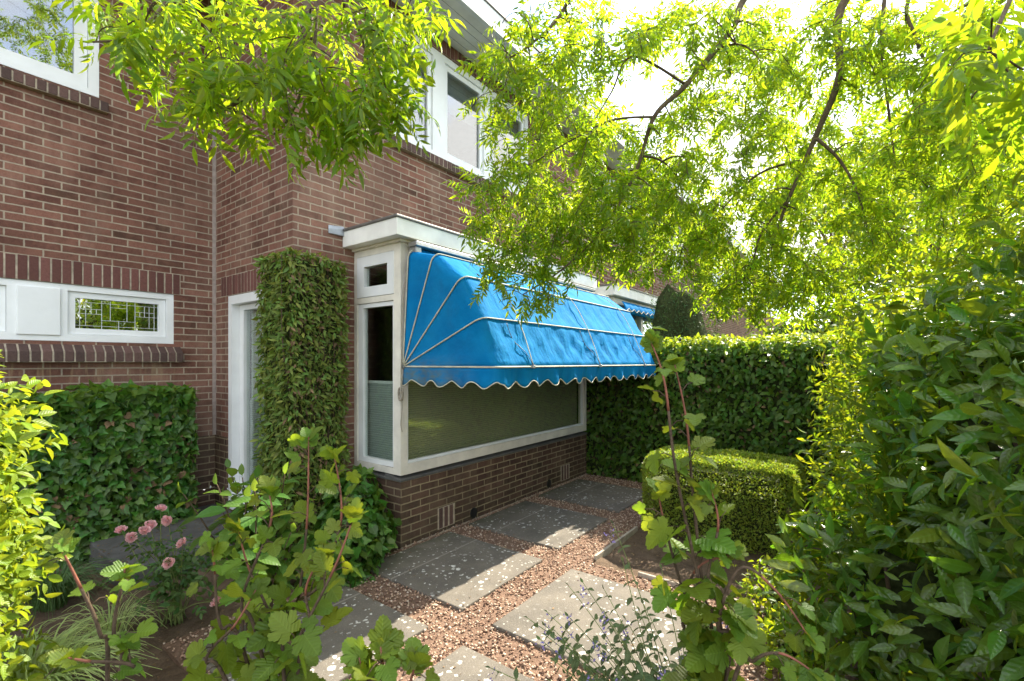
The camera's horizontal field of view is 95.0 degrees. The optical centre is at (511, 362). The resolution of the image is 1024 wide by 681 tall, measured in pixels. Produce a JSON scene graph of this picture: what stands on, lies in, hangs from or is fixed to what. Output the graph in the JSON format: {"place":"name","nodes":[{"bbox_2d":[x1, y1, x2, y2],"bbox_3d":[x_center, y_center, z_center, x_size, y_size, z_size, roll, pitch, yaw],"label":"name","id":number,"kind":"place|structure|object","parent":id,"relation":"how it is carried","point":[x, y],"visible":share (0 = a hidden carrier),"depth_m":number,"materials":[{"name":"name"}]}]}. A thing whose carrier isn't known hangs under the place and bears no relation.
{"place":"outdoors","nodes":[
{"label":"outdoors","id":0,"kind":"place"},
{"bbox_2d":[162,473,786,680],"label":"gravel path","id":1,"kind":"structure","parent":0,"point":[498,656],"depth_m":2.96,"materials":[{"name":"brown gravel"}]},
{"bbox_2d":[202,586,427,680],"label":"paving slab","id":2,"kind":"structure","parent":1,"relation":"on","point":[329,666],"depth_m":2.67,"materials":[{"name":"concrete"}]},
{"bbox_2d":[370,532,542,611],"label":"paving slab","id":3,"kind":"structure","parent":1,"relation":"on","point":[450,579],"depth_m":3.44,"materials":[{"name":"concrete"}]},
{"bbox_2d":[413,646,534,680],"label":"paving slab","id":4,"kind":"structure","parent":1,"relation":"on","point":[469,664],"depth_m":2.31,"materials":[{"name":"concrete"}]},
{"bbox_2d":[469,501,607,550],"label":"paving slab","id":5,"kind":"structure","parent":1,"relation":"on","point":[558,528],"depth_m":4.41,"materials":[{"name":"concrete"}]},
{"bbox_2d":[492,569,686,680],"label":"paving slab","id":6,"kind":"structure","parent":1,"relation":"on","point":[515,622],"depth_m":2.77,"materials":[{"name":"concrete"}]},
{"bbox_2d":[539,479,648,512],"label":"paving slab","id":7,"kind":"structure","parent":1,"relation":"on","point":[614,498],"depth_m":5.33,"materials":[{"name":"concrete"}]},
{"bbox_2d":[632,326,834,680],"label":"currant bush","id":8,"kind":"object","parent":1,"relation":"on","point":[712,654],"visible":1,"depth_m":0.92,"materials":[{"name":"green plant"}]},
{"bbox_2d":[757,597,834,680],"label":"seedling plant","id":9,"kind":"object","parent":1,"relation":"on","point":[772,644],"visible":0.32,"depth_m":2.35,"materials":[{"name":"green plant"}]},
{"bbox_2d":[0,473,993,680],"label":"soil bed","id":10,"kind":"object","parent":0,"point":[184,628],"visible":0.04,"depth_m":2.99,"materials":[{"name":"brown soil"}]},
{"bbox_2d":[0,349,72,680],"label":"golden shrub","id":11,"kind":"object","parent":10,"relation":"on","point":[19,584],"visible":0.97,"depth_m":1.76,"materials":[{"name":"green plant"}]},
{"bbox_2d":[2,548,126,626],"bbox_3d":[-2.899,1.409,2.957,0.778,0.282,0.787,0,0,37],"label":"grass tuft","id":12,"kind":"object","parent":10,"relation":"on","point":[66,586],"visible":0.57,"depth_m":2.96,"materials":[{"name":"green plant"}]},
{"bbox_2d":[0,610,161,680],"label":"grass tuft","id":13,"kind":"object","parent":10,"relation":"on","point":[58,675],"visible":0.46,"depth_m":2.16,"materials":[{"name":"green plant"}]},
{"bbox_2d":[29,528,158,680],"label":"currant shoot","id":14,"kind":"object","parent":10,"relation":"on","point":[64,542],"visible":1,"depth_m":0.83,"materials":[{"name":"green plant"}]},
{"bbox_2d":[22,587,177,649],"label":"grass tuft","id":15,"kind":"object","parent":10,"relation":"on","point":[101,619],"visible":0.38,"depth_m":2.63,"materials":[{"name":"green plant"}]},
{"bbox_2d":[0,378,199,578],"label":"ivy hedge","id":16,"kind":"object","parent":10,"relation":"on","point":[124,457],"visible":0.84,"depth_m":3.77,"materials":[{"name":"green plant"}]},
{"bbox_2d":[95,499,223,626],"bbox_3d":[-1.934,1.192,2.634,0.640,0.722,1.014,0,0,-38],"label":"rose bush","id":17,"kind":"object","parent":10,"relation":"on","point":[173,568],"visible":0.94,"depth_m":2.73,"materials":[{"name":"green plant"}]},
{"bbox_2d":[87,504,233,594],"bbox_3d":[-2.783,1.485,3.902,1.175,0.170,1.005,0,0,37],"label":"stone step","id":18,"kind":"object","parent":10,"relation":"on","point":[118,540],"visible":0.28,"depth_m":3.60,"materials":[{"name":"grey stone"}]},
{"bbox_2d":[176,459,318,638],"bbox_3d":[-1.374,1.038,2.502,0.702,1.028,0.620,0,0,15],"label":"hydrangea bush","id":19,"kind":"object","parent":10,"relation":"on","point":[278,567],"visible":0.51,"depth_m":2.42,"materials":[{"name":"green plant"}]},
{"bbox_2d":[182,426,367,680],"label":"currant bush","id":20,"kind":"object","parent":10,"relation":"on","point":[286,641],"visible":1,"depth_m":0.96,"materials":[{"name":"green plant"}]},
{"bbox_2d":[249,247,353,558],"bbox_3d":[-1.747,0.316,3.942,0.627,2.472,0.685,0,0,37],"label":"wall creeper","id":21,"kind":"object","parent":10,"relation":"on","point":[298,384],"depth_m":3.78,"materials":[{"name":"green plant"}]},
{"bbox_2d":[285,463,401,591],"bbox_3d":[-1.238,1.233,3.599,0.761,0.779,1.145,0,0,1],"label":"ivy clump","id":22,"kind":"object","parent":10,"relation":"on","point":[370,547],"visible":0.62,"depth_m":3.52,"materials":[{"name":"green plant"}]},
{"bbox_2d":[340,614,439,680],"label":"currant twig","id":23,"kind":"object","parent":10,"relation":"on","point":[387,643],"visible":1,"depth_m":0.74,"materials":[{"name":"green plant"}]},
{"bbox_2d":[26,0,1023,333],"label":"ash tree","id":24,"kind":"object","parent":10,"relation":"on","point":[970,40],"visible":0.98,"depth_m":2.35,"materials":[{"name":"green plant"}]},
{"bbox_2d":[485,520,726,680],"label":"catmint","id":25,"kind":"object","parent":10,"relation":"on","point":[618,668],"visible":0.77,"depth_m":1.51,"materials":[{"name":"green plant"}]},
{"bbox_2d":[641,444,807,558],"bbox_3d":[1.875,1.173,4.227,1.317,0.758,0.778,0,0,37],"label":"box hedge","id":26,"kind":"object","parent":10,"relation":"on","point":[754,491],"visible":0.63,"depth_m":3.92,"materials":[{"name":"green plant"}]},
{"bbox_2d":[577,329,877,509],"bbox_3d":[2.746,0.626,5.625,4.931,1.989,0.848,0,0,37],"label":"tall hedge","id":27,"kind":"object","parent":10,"relation":"on","point":[751,395],"visible":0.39,"depth_m":5.49,"materials":[{"name":"green plant"}]},
{"bbox_2d":[735,553,814,627],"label":"seedling plant","id":28,"kind":"object","parent":10,"relation":"on","point":[772,600],"visible":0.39,"depth_m":2.81,"materials":[{"name":"green plant"}]},
{"bbox_2d":[757,237,1023,680],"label":"laurel shrub","id":29,"kind":"object","parent":10,"relation":"on","point":[906,618],"visible":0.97,"depth_m":1.65,"materials":[{"name":"green plant"}]},
{"bbox_2d":[795,220,1023,677],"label":"privet shrub","id":30,"kind":"object","parent":10,"relation":"on","point":[841,410],"visible":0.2,"depth_m":2.80,"materials":[{"name":"green plant"}]},
{"bbox_2d":[948,130,1023,322],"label":"tall shrub","id":31,"kind":"object","parent":10,"relation":"on","point":[1016,203],"visible":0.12,"depth_m":1.85,"materials":[{"name":"green plant"}]},
{"bbox_2d":[642,274,720,353],"bbox_3d":[2.603,0.076,7.306,1.470,2.992,1.494,0,0,37],"label":"column conifer","id":32,"kind":"object","parent":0,"point":[671,316],"depth_m":7.06,"materials":[{"name":"green plant"}]},
{"bbox_2d":[489,0,1023,327],"label":"sky","id":33,"kind":"structure","parent":0,"point":[646,99],"materials":[{"name":"white"}]},
{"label":"ground","id":34,"kind":"structure","parent":0,"visible":0},
{"bbox_2d":[0,0,596,549],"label":"brick house","id":35,"kind":"structure","parent":34,"relation":"on","point":[132,246],"depth_m":4.25,"materials":[{"name":"brick"}]},
{"bbox_2d":[0,0,98,97],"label":"window","id":36,"kind":"structure","parent":35,"relation":"in","point":[87,82],"depth_m":3.86,"materials":[{"name":"white paint"}]},
{"bbox_2d":[0,278,173,343],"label":"window","id":37,"kind":"structure","parent":35,"relation":"in","point":[29,310],"depth_m":3.91,"materials":[{"name":"white paint"}]},
{"bbox_2d":[228,290,264,512],"bbox_3d":[-2.264,0.384,4.269,1.019,2.029,0.174,0,0,37],"label":"door","id":38,"kind":"structure","parent":35,"relation":"in","point":[242,414],"depth_m":4.48,"materials":[{"name":"white paint"}]},
{"bbox_2d":[397,253,410,431],"bbox_3d":[-0.887,-0.165,3.852,0.100,1.472,0.052,0,0,-34],"label":"pull cord","id":39,"kind":"object","parent":35,"relation":"hanging from","point":[400,394],"visible":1,"depth_m":3.84,"materials":[{"name":"fabric"}]},
{"bbox_2d":[393,22,527,193],"bbox_3d":[-0.538,-2.810,5.591,0.150,1.156,2.336,0,0,37],"label":"window","id":40,"kind":"structure","parent":35,"relation":"in","point":[451,90],"depth_m":5.41,"materials":[{"name":"white paint"}]},
{"bbox_2d":[402,241,655,388],"bbox_3d":[0.458,-0.396,4.838,1.027,1.183,3.214,0,0,37],"label":"awning","id":41,"kind":"object","parent":35,"relation":"attached to","point":[450,335],"depth_m":3.76,"materials":[{"name":"blue fabric"}]},
{"bbox_2d":[452,104,704,335],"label":"neighbouring house","id":42,"kind":"structure","parent":34,"relation":"on","point":[636,294],"depth_m":8.13,"materials":[{"name":"red brick"}]},
{"bbox_2d":[593,171,641,247],"bbox_3d":[2.036,-2.810,8.973,0.090,1.156,2.396,0,0,37],"label":"window","id":43,"kind":"structure","parent":42,"relation":"in","point":[595,171],"depth_m":8.69,"materials":[{"name":"white paint"}]},
{"bbox_2d":[622,301,654,318],"bbox_3d":[2.584,-0.845,8.374,0.067,0.192,2.900,0,0,37],"label":"rolled awning","id":44,"kind":"object","parent":42,"relation":"attached to","point":[638,310],"visible":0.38,"depth_m":7.69,"materials":[{"name":"blue fabric"}]},
{"bbox_2d":[667,227,683,272],"bbox_3d":[3.986,-2.810,11.573,0.090,1.156,1.296,0,0,37],"label":"window","id":45,"kind":"structure","parent":42,"relation":"in","point":[678,227],"depth_m":11.86,"materials":[{"name":"white paint"}]},
{"bbox_2d":[594,526,637,560],"bbox_3d":[0.897,1.552,3.983,0.022,0.095,0.830,0,0,37],"label":"edging board","id":46,"kind":"object","parent":34,"relation":"on","point":[609,548],"visible":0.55,"depth_m":3.93,"materials":[{"name":"grey concrete"}]},
{"bbox_2d":[638,571,784,618],"bbox_3d":[1.284,1.552,3.087,0.950,0.095,0.022,0,0,37],"label":"edging board","id":47,"kind":"object","parent":34,"relation":"on","point":[650,577],"visible":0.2,"depth_m":3.25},
{"bbox_2d":[698,230,792,344],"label":"distant house","id":48,"kind":"structure","parent":34,"relation":"on","point":[734,329],"depth_m":16.22,"materials":[{"name":"red brick"}]},
{"bbox_2d":[712,257,727,285],"bbox_3d":[6.600,-2.800,15.050,0.200,1.096,1.996,0,0,37],"label":"window","id":49,"kind":"structure","parent":48,"relation":"in","point":[714,257],"depth_m":14.90,"materials":[{"name":"white paint"}]},
{"bbox_2d":[770,302,780,318],"bbox_3d":[13.620,-2.800,24.410,0.200,1.096,3.396,0,0,37],"label":"window","id":50,"kind":"structure","parent":48,"relation":"in","point":[775,317],"depth_m":24.22,"materials":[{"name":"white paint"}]},
{"bbox_2d":[748,287,901,352],"bbox_3d":[5.508,0.110,8.162,2.530,2.897,3.091,0,0,37],"label":"garden shrub","id":51,"kind":"object","parent":34,"relation":"on","point":[781,330],"visible":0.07,"depth_m":7.83,"materials":[{"name":"green plant"}]},
{"bbox_2d":[728,136,950,307],"bbox_3d":[9.546,-2.736,14.334,6.201,8.583,4.974,0,0,37],"label":"garden tree","id":52,"kind":"object","parent":34,"relation":"on","point":[881,268],"visible":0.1,"depth_m":13.65,"materials":[{"name":"green plant"}]},
{"bbox_2d":[784,91,1023,316],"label":"garden tree","id":53,"kind":"object","parent":34,"relation":"on","point":[855,235],"visible":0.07,"depth_m":8.55,"materials":[{"name":"green plant"}]},
{"bbox_2d":[837,48,1023,295],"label":"garden tree","id":54,"kind":"object","parent":34,"relation":"on","point":[876,131],"visible":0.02,"depth_m":13.12,"materials":[{"name":"green plant"}]}
]}

